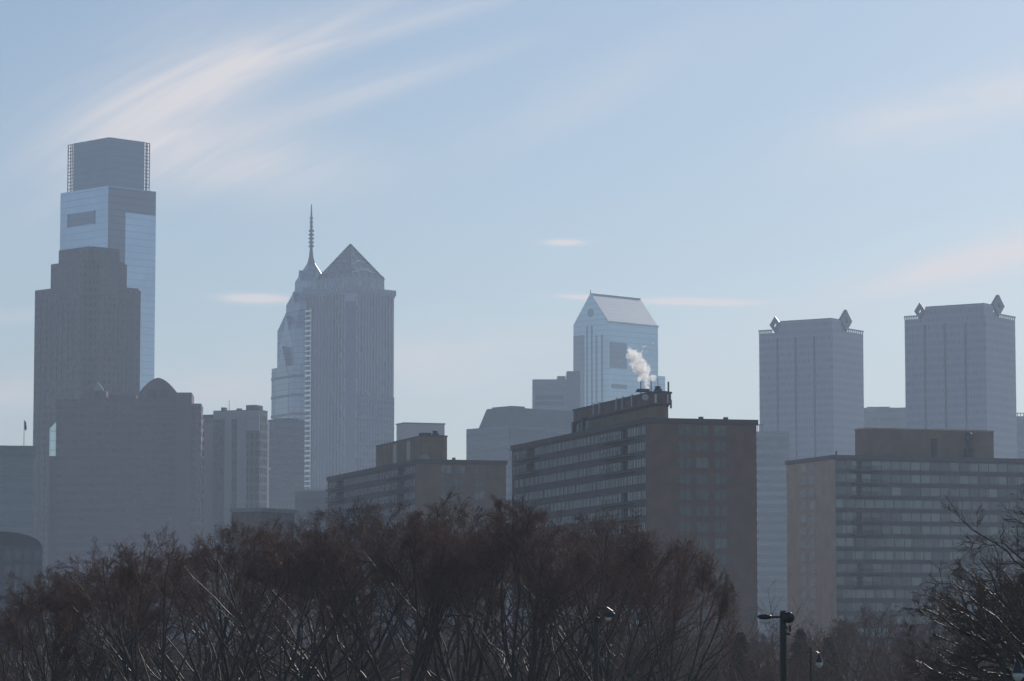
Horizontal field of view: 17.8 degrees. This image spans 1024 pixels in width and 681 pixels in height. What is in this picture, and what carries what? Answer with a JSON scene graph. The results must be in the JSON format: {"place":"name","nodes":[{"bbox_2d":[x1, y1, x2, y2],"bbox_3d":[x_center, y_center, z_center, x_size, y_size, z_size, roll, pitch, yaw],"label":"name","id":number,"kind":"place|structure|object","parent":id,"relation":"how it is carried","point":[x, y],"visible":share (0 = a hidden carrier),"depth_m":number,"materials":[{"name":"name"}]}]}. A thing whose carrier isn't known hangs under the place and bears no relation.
{"place":"outdoors","nodes":[
{"label":"outdoors","id":0,"kind":"place"},
{"bbox_2d":[0,531,42,672],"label":"dark hall","id":1,"kind":"structure","parent":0,"point":[21,555],"depth_m":797.57,"materials":[{"name":"concrete"}]},
{"bbox_2d":[33,246,140,654],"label":"stepped tower","id":2,"kind":"structure","parent":0,"point":[87,320],"depth_m":1662.83,"materials":[{"name":"grey stone"}]},
{"bbox_2d":[60,137,155,390],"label":"glass tower","id":3,"kind":"structure","parent":0,"point":[108,201],"depth_m":1929.80,"materials":[{"name":"blue glass"}]},
{"bbox_2d":[67,210,94,227],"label":"slot window","id":4,"kind":"structure","parent":3,"relation":"in","point":[84,218],"depth_m":1932.58,"materials":[{"name":"blue glass"}]},
{"bbox_2d":[47,378,202,660],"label":"vaulted block","id":5,"kind":"structure","parent":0,"point":[125,468],"depth_m":1379.24,"materials":[{"name":"concrete"}]},
{"bbox_2d":[230,508,296,669],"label":"office building","id":6,"kind":"structure","parent":0,"point":[252,517],"depth_m":762.04,"materials":[{"name":"concrete"}]},
{"bbox_2d":[268,418,304,615],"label":"dark box tower","id":7,"kind":"structure","parent":0,"point":[286,454],"depth_m":1700.84,"materials":[{"name":"concrete"}]},
{"bbox_2d":[271,204,321,488],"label":"spired tower","id":8,"kind":"structure","parent":0,"point":[288,388],"depth_m":2145.68,"materials":[{"name":"glass"}]},
{"bbox_2d":[304,244,395,488],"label":"pyramid tower","id":9,"kind":"structure","parent":0,"point":[349,386],"depth_m":1950.08,"materials":[{"name":"grey glass"}]},
{"bbox_2d":[325,431,506,675],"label":"apartment block","id":10,"kind":"structure","parent":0,"point":[419,471],"depth_m":705.47,"materials":[{"name":"concrete"}]},
{"bbox_2d":[441,465,451,473],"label":"window","id":11,"kind":"structure","parent":10,"relation":"in","point":[445,469],"depth_m":702.33,"materials":[{"name":"grey glass"}]},
{"bbox_2d":[441,478,451,486],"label":"window","id":12,"kind":"structure","parent":10,"relation":"in","point":[445,482],"depth_m":702.16,"materials":[{"name":"grey glass"}]},
{"bbox_2d":[441,491,451,499],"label":"window","id":13,"kind":"structure","parent":10,"relation":"in","point":[443,493],"depth_m":701.82,"materials":[{"name":"grey glass"}]},
{"bbox_2d":[454,466,464,473],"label":"window","id":14,"kind":"structure","parent":10,"relation":"in","point":[457,469],"depth_m":703.19,"materials":[{"name":"grey glass"}]},
{"bbox_2d":[454,478,464,486],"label":"window","id":15,"kind":"structure","parent":10,"relation":"in","point":[458,482],"depth_m":702.84,"materials":[{"name":"grey glass"}]},
{"bbox_2d":[454,491,464,499],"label":"window","id":16,"kind":"structure","parent":10,"relation":"in","point":[462,497],"depth_m":702.67,"materials":[{"name":"grey glass"}]},
{"bbox_2d":[474,466,484,474],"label":"window","id":17,"kind":"structure","parent":10,"relation":"in","point":[478,470],"depth_m":704.56,"materials":[{"name":"grey glass"}]},
{"bbox_2d":[474,479,484,487],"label":"window","id":18,"kind":"structure","parent":10,"relation":"in","point":[477,482],"depth_m":704.22,"materials":[{"name":"grey glass"}]},
{"bbox_2d":[474,491,484,499],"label":"window","id":19,"kind":"structure","parent":10,"relation":"in","point":[477,495],"depth_m":704.05,"materials":[{"name":"grey glass"}]},
{"bbox_2d":[474,504,484,512],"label":"window","id":20,"kind":"structure","parent":10,"relation":"in","point":[475,505],"depth_m":703.70,"materials":[{"name":"grey glass"}]},
{"bbox_2d":[396,422,444,440],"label":"pale block","id":21,"kind":"structure","parent":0,"point":[405,430],"depth_m":1606.30,"materials":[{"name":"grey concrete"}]},
{"bbox_2d":[2,660,983,680],"bbox_3d":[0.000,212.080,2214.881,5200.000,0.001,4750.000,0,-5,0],"label":"ground","id":22,"kind":"structure","parent":0,"point":[302,674],"depth_m":777.20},
{"bbox_2d":[0,445,35,536],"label":"building","id":23,"kind":"structure","parent":22,"relation":"on","point":[16,485],"depth_m":1179.12,"materials":[{"name":"grey metal"}]},
{"bbox_2d":[0,597,108,680],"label":"bare tree","id":24,"kind":"object","parent":22,"relation":"on","point":[12,636],"visible":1,"depth_m":148.65,"materials":[{"name":"brown plant"}]},
{"bbox_2d":[0,569,128,680],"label":"bare tree","id":25,"kind":"object","parent":22,"relation":"on","point":[18,625],"visible":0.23,"depth_m":228.99,"materials":[{"name":"brown plant"}]},
{"bbox_2d":[0,554,188,680],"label":"bare tree","id":26,"kind":"object","parent":22,"relation":"on","point":[56,617],"visible":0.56,"depth_m":155.90,"materials":[{"name":"brown plant"}]},
{"bbox_2d":[32,549,213,680],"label":"bare tree","id":27,"kind":"object","parent":22,"relation":"on","point":[105,677],"visible":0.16,"depth_m":238.39,"materials":[{"name":"brown plant"}]},
{"bbox_2d":[31,520,262,680],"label":"bare tree","id":28,"kind":"object","parent":22,"relation":"on","point":[125,654],"visible":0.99,"depth_m":149.38,"materials":[{"name":"brown plant"}]},
{"bbox_2d":[92,535,294,680],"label":"bare tree","id":29,"kind":"object","parent":22,"relation":"on","point":[204,672],"visible":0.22,"depth_m":232.68,"materials":[{"name":"brown plant"}]},
{"bbox_2d":[201,415,212,648],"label":"banded midrise","id":30,"kind":"structure","parent":22,"relation":"on","point":[207,418],"depth_m":1443.19,"materials":[{"name":"white paint"}]},
{"bbox_2d":[96,517,346,680],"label":"bare tree","id":31,"kind":"object","parent":22,"relation":"on","point":[227,532],"visible":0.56,"depth_m":164.22,"materials":[{"name":"brown plant"}]},
{"bbox_2d":[202,405,268,657],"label":"piered slab","id":32,"kind":"structure","parent":22,"relation":"on","point":[236,458],"depth_m":1424.98,"materials":[{"name":"concrete"}]},
{"bbox_2d":[153,518,327,680],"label":"bare tree","id":33,"kind":"object","parent":22,"relation":"on","point":[278,638],"visible":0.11,"depth_m":244.06,"materials":[{"name":"brown plant"}]},
{"bbox_2d":[143,520,407,680],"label":"bare tree","id":34,"kind":"object","parent":22,"relation":"on","point":[316,573],"visible":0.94,"depth_m":156.26,"materials":[{"name":"brown plant"}]},
{"bbox_2d":[203,515,413,680],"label":"bare tree","id":35,"kind":"object","parent":22,"relation":"on","point":[328,648],"visible":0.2,"depth_m":237.62,"materials":[{"name":"brown plant"}]},
{"bbox_2d":[294,489,327,663],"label":"banded annex","id":36,"kind":"object","parent":22,"relation":"on","point":[310,500],"visible":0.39,"depth_m":1151.88,"materials":[{"name":"concrete"}]},
{"bbox_2d":[208,516,431,680],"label":"bare tree","id":37,"kind":"object","parent":22,"relation":"on","point":[324,670],"visible":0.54,"depth_m":164.06,"materials":[{"name":"brown plant"}]},
{"bbox_2d":[249,497,481,679],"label":"bare tree","id":38,"kind":"object","parent":22,"relation":"on","point":[387,639],"visible":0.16,"depth_m":248.96,"materials":[{"name":"brown plant"}]},
{"bbox_2d":[281,500,498,680],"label":"bare tree","id":39,"kind":"object","parent":22,"relation":"on","point":[424,648],"visible":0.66,"depth_m":158.95,"materials":[{"name":"brown plant"}]},
{"bbox_2d":[341,501,561,680],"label":"bare tree","id":40,"kind":"object","parent":22,"relation":"on","point":[370,535],"visible":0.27,"depth_m":243.58,"materials":[{"name":"brown plant"}]},
{"bbox_2d":[444,613,472,680],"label":"twin arm lamp","id":41,"kind":"object","parent":22,"relation":"on","point":[458,639],"visible":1,"depth_m":149.34,"materials":[{"name":"black metal"}]},
{"bbox_2d":[354,488,583,680],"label":"bare tree","id":42,"kind":"object","parent":22,"relation":"on","point":[439,640],"visible":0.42,"depth_m":164.22,"materials":[{"name":"brown plant"}]},
{"bbox_2d":[413,510,599,680],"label":"bare tree","id":43,"kind":"object","parent":22,"relation":"on","point":[502,666],"visible":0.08,"depth_m":247.01,"materials":[{"name":"brown plant"}]},
{"bbox_2d":[0,580,1023,680],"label":"brush","id":44,"kind":"object","parent":22,"relation":"on","point":[799,674],"visible":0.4,"depth_m":246.37,"materials":[{"name":"brown plant"}]},
{"bbox_2d":[466,406,573,649],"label":"office building","id":45,"kind":"structure","parent":22,"relation":"on","point":[497,433],"depth_m":1532.38,"materials":[{"name":"grey metal"}]},
{"bbox_2d":[412,492,634,680],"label":"bare tree","id":46,"kind":"object","parent":22,"relation":"on","point":[528,576],"visible":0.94,"depth_m":156.01,"materials":[{"name":"brown plant"}]},
{"bbox_2d":[445,509,665,680],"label":"bare tree","id":47,"kind":"object","parent":22,"relation":"on","point":[510,638],"visible":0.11,"depth_m":241.77,"materials":[{"name":"brown plant"}]},
{"bbox_2d":[532,371,579,410],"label":"stepped office","id":48,"kind":"structure","parent":22,"relation":"on","point":[561,393],"depth_m":1955.30,"materials":[{"name":"grey metal"}]},
{"bbox_2d":[594,607,614,680],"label":"street lamp","id":49,"kind":"object","parent":22,"relation":"on","point":[608,616],"visible":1,"depth_m":139.35,"materials":[{"name":"black metal"}]},
{"bbox_2d":[504,504,707,680],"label":"bare tree","id":50,"kind":"object","parent":22,"relation":"on","point":[642,542],"visible":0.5,"depth_m":163.78,"materials":[{"name":"brown plant"}]},
{"bbox_2d":[505,505,719,680],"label":"bare tree","id":51,"kind":"object","parent":22,"relation":"on","point":[580,516],"visible":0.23,"depth_m":245.41,"materials":[{"name":"brown plant"}]},
{"bbox_2d":[512,517,733,680],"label":"bare tree","id":52,"kind":"object","parent":22,"relation":"on","point":[582,561],"visible":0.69,"depth_m":157.89,"materials":[{"name":"brown plant"}]},
{"bbox_2d":[575,526,735,680],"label":"bare tree","id":53,"kind":"object","parent":22,"relation":"on","point":[644,639],"visible":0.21,"depth_m":240.71,"materials":[{"name":"brown plant"}]},
{"bbox_2d":[599,536,740,680],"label":"bare tree","id":54,"kind":"object","parent":22,"relation":"on","point":[724,605],"visible":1,"depth_m":151.87,"materials":[{"name":"brown plant"}]},
{"bbox_2d":[722,632,757,680],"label":"evergreen tree","id":55,"kind":"object","parent":22,"relation":"on","point":[740,641],"visible":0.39,"depth_m":268.43,"materials":[{"name":"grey plant"}]},
{"bbox_2d":[719,630,790,669],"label":"bare tree","id":56,"kind":"object","parent":22,"relation":"on","point":[757,643],"visible":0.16,"depth_m":328.20,"materials":[{"name":"brown plant"}]},
{"bbox_2d":[758,611,793,680],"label":"floodlight pole","id":57,"kind":"object","parent":22,"relation":"on","point":[785,617],"visible":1,"depth_m":95.51,"materials":[{"name":"black metal"}]},
{"bbox_2d":[788,628,814,679],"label":"evergreen tree","id":58,"kind":"object","parent":22,"relation":"on","point":[799,636],"visible":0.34,"depth_m":298.38,"materials":[{"name":"grey plant"}]},
{"bbox_2d":[806,647,822,680],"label":"street lamp","id":59,"kind":"object","parent":22,"relation":"on","point":[819,662],"visible":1,"depth_m":164.13,"materials":[{"name":"black metal"}]},
{"bbox_2d":[815,637,842,680],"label":"evergreen tree","id":60,"kind":"object","parent":22,"relation":"on","point":[826,648],"visible":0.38,"depth_m":288.29,"materials":[{"name":"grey plant"}]},
{"bbox_2d":[789,616,893,675],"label":"bare tree","id":61,"kind":"object","parent":22,"relation":"on","point":[840,622],"visible":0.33,"depth_m":319.06,"materials":[{"name":"brown plant"}]},
{"bbox_2d":[864,407,905,427],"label":"office","id":62,"kind":"structure","parent":22,"relation":"on","point":[881,417],"depth_m":1955.28,"materials":[{"name":"concrete"}]},
{"bbox_2d":[835,603,949,680],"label":"bare tree","id":63,"kind":"object","parent":22,"relation":"on","point":[879,618],"visible":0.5,"depth_m":327.56,"materials":[{"name":"brown plant"}]},
{"bbox_2d":[891,619,969,677],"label":"bare tree","id":64,"kind":"object","parent":22,"relation":"on","point":[912,633],"visible":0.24,"depth_m":308.88,"materials":[{"name":"brown plant"}]},
{"bbox_2d":[895,478,1023,680],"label":"bare tree","id":65,"kind":"object","parent":22,"relation":"on","point":[1010,640],"visible":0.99,"depth_m":111.47,"materials":[{"name":"brown plant"}]},
{"bbox_2d":[996,649,1023,680],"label":"street lamp","id":66,"kind":"object","parent":22,"relation":"on","point":[1018,672],"visible":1,"depth_m":103.42,"materials":[{"name":"black metal"}]},
{"bbox_2d":[1016,413,1023,458],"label":"building","id":67,"kind":"structure","parent":22,"relation":"on","point":[1020,436],"depth_m":1703.79,"materials":[{"name":"concrete"}]},
{"bbox_2d":[0,0,1023,459],"label":"sky","id":68,"kind":"structure","parent":0,"point":[728,168],"materials":[{"name":"blue"}]},
{"bbox_2d":[573,290,664,407],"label":"gabled glass tower","id":69,"kind":"structure","parent":0,"point":[615,347],"depth_m":2374.75,"materials":[{"name":"glass"}]},
{"bbox_2d":[510,381,757,676],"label":"apartment block","id":70,"kind":"structure","parent":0,"point":[674,478],"depth_m":560.66,"materials":[{"name":"concrete"}]},
{"bbox_2d":[678,441,690,451],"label":"window","id":71,"kind":"structure","parent":70,"relation":"in","point":[684,446],"depth_m":558.58,"materials":[{"name":"grey glass"}]},
{"bbox_2d":[678,425,691,435],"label":"window","id":72,"kind":"structure","parent":70,"relation":"in","point":[684,430],"depth_m":558.85,"materials":[{"name":"grey glass"}]},
{"bbox_2d":[679,457,691,468],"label":"window","id":73,"kind":"structure","parent":70,"relation":"in","point":[684,462],"depth_m":558.31,"materials":[{"name":"grey glass"}]},
{"bbox_2d":[679,473,691,484],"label":"window","id":74,"kind":"structure","parent":70,"relation":"in","point":[684,478],"depth_m":558.04,"materials":[{"name":"grey glass"}]},
{"bbox_2d":[679,489,691,500],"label":"window","id":75,"kind":"structure","parent":70,"relation":"in","point":[684,495],"depth_m":557.76,"materials":[{"name":"grey glass"}]},
{"bbox_2d":[679,506,691,516],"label":"window","id":76,"kind":"structure","parent":70,"relation":"in","point":[684,511],"depth_m":557.63,"materials":[{"name":"grey glass"}]},
{"bbox_2d":[679,522,691,532],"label":"window","id":77,"kind":"structure","parent":70,"relation":"in","point":[683,526],"depth_m":557.35,"materials":[{"name":"grey glass"}]},
{"bbox_2d":[695,441,708,452],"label":"window","id":78,"kind":"structure","parent":70,"relation":"in","point":[701,446],"depth_m":559.40,"materials":[{"name":"grey glass"}]},
{"bbox_2d":[696,425,708,436],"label":"window","id":79,"kind":"structure","parent":70,"relation":"in","point":[701,430],"depth_m":559.67,"materials":[{"name":"grey glass"}]},
{"bbox_2d":[696,457,708,468],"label":"window","id":80,"kind":"structure","parent":70,"relation":"in","point":[701,463],"depth_m":559.13,"materials":[{"name":"grey glass"}]},
{"bbox_2d":[696,474,708,484],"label":"window","id":81,"kind":"structure","parent":70,"relation":"in","point":[701,479],"depth_m":558.85,"materials":[{"name":"grey glass"}]},
{"bbox_2d":[696,490,708,500],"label":"window","id":82,"kind":"structure","parent":70,"relation":"in","point":[701,495],"depth_m":558.65,"materials":[{"name":"grey glass"}]},
{"bbox_2d":[696,506,708,516],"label":"window","id":83,"kind":"structure","parent":70,"relation":"in","point":[701,511],"depth_m":558.44,"materials":[{"name":"grey glass"}]},
{"bbox_2d":[696,522,708,532],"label":"window","id":84,"kind":"structure","parent":70,"relation":"in","point":[701,527],"depth_m":558.17,"materials":[{"name":"grey glass"}]},
{"bbox_2d":[696,538,708,549],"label":"window","id":85,"kind":"structure","parent":70,"relation":"in","point":[704,542],"depth_m":557.90,"materials":[{"name":"grey glass"}]},
{"bbox_2d":[696,619,708,630],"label":"window","id":86,"kind":"structure","parent":70,"relation":"in","point":[698,619],"depth_m":556.67,"materials":[{"name":"grey glass"}]},
{"bbox_2d":[697,603,709,613],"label":"window","id":87,"kind":"structure","parent":70,"relation":"in","point":[705,610],"depth_m":556.95,"materials":[{"name":"grey glass"}]},
{"bbox_2d":[714,426,726,436],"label":"window","id":88,"kind":"structure","parent":70,"relation":"in","point":[719,431],"depth_m":560.63,"materials":[{"name":"grey glass"}]},
{"bbox_2d":[714,442,726,452],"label":"window","id":89,"kind":"structure","parent":70,"relation":"in","point":[719,447],"depth_m":560.36,"materials":[{"name":"grey glass"}]},
{"bbox_2d":[714,458,726,468],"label":"window","id":90,"kind":"structure","parent":70,"relation":"in","point":[719,463],"depth_m":560.08,"materials":[{"name":"grey glass"}]},
{"bbox_2d":[714,474,726,484],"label":"window","id":91,"kind":"structure","parent":70,"relation":"in","point":[720,479],"depth_m":559.81,"materials":[{"name":"grey glass"}]},
{"bbox_2d":[714,506,726,516],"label":"window","id":92,"kind":"structure","parent":70,"relation":"in","point":[720,511],"depth_m":559.40,"materials":[{"name":"grey glass"}]},
{"bbox_2d":[714,490,727,500],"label":"window","id":93,"kind":"structure","parent":70,"relation":"in","point":[720,495],"depth_m":559.54,"materials":[{"name":"grey glass"}]},
{"bbox_2d":[714,538,727,549],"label":"window","id":94,"kind":"structure","parent":70,"relation":"in","point":[720,543],"depth_m":558.85,"materials":[{"name":"grey glass"}]},
{"bbox_2d":[714,555,727,565],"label":"window","id":95,"kind":"structure","parent":70,"relation":"in","point":[722,561],"depth_m":558.58,"materials":[{"name":"grey glass"}]},
{"bbox_2d":[715,571,726,581],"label":"window","id":96,"kind":"structure","parent":70,"relation":"in","point":[717,573],"depth_m":558.31,"materials":[{"name":"grey glass"}]},
{"bbox_2d":[715,522,727,533],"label":"window","id":97,"kind":"structure","parent":70,"relation":"in","point":[720,527],"depth_m":559.13,"materials":[{"name":"grey glass"}]},
{"bbox_2d":[715,619,727,630],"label":"window","id":98,"kind":"structure","parent":70,"relation":"in","point":[715,619],"depth_m":557.49,"materials":[{"name":"grey glass"}]},
{"bbox_2d":[757,424,789,658],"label":"banded block","id":99,"kind":"structure","parent":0,"point":[773,454],"depth_m":1558.92,"materials":[{"name":"concrete"}]},
{"bbox_2d":[758,310,863,459],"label":"diamond topped tower","id":100,"kind":"structure","parent":0,"point":[811,385],"depth_m":1716.70,"materials":[{"name":"grey stone"}]},
{"bbox_2d":[785,427,1023,676],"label":"apartment block","id":101,"kind":"structure","parent":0,"point":[873,525],"depth_m":707.02,"materials":[{"name":"grey concrete"}]},
{"bbox_2d":[801,540,806,548],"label":"window","id":102,"kind":"structure","parent":101,"relation":"in","point":[803,542],"depth_m":713.91,"materials":[{"name":"grey glass"}]},
{"bbox_2d":[801,578,806,586],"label":"window","id":103,"kind":"structure","parent":101,"relation":"in","point":[804,580],"depth_m":713.04,"materials":[{"name":"grey glass"}]},
{"bbox_2d":[810,552,815,560],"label":"window","id":104,"kind":"structure","parent":101,"relation":"in","point":[812,554],"depth_m":709.05,"materials":[{"name":"grey glass"}]},
{"bbox_2d":[904,295,1016,458],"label":"diamond topped tower","id":105,"kind":"structure","parent":0,"point":[960,366],"depth_m":1608.18,"materials":[{"name":"grey stone"}]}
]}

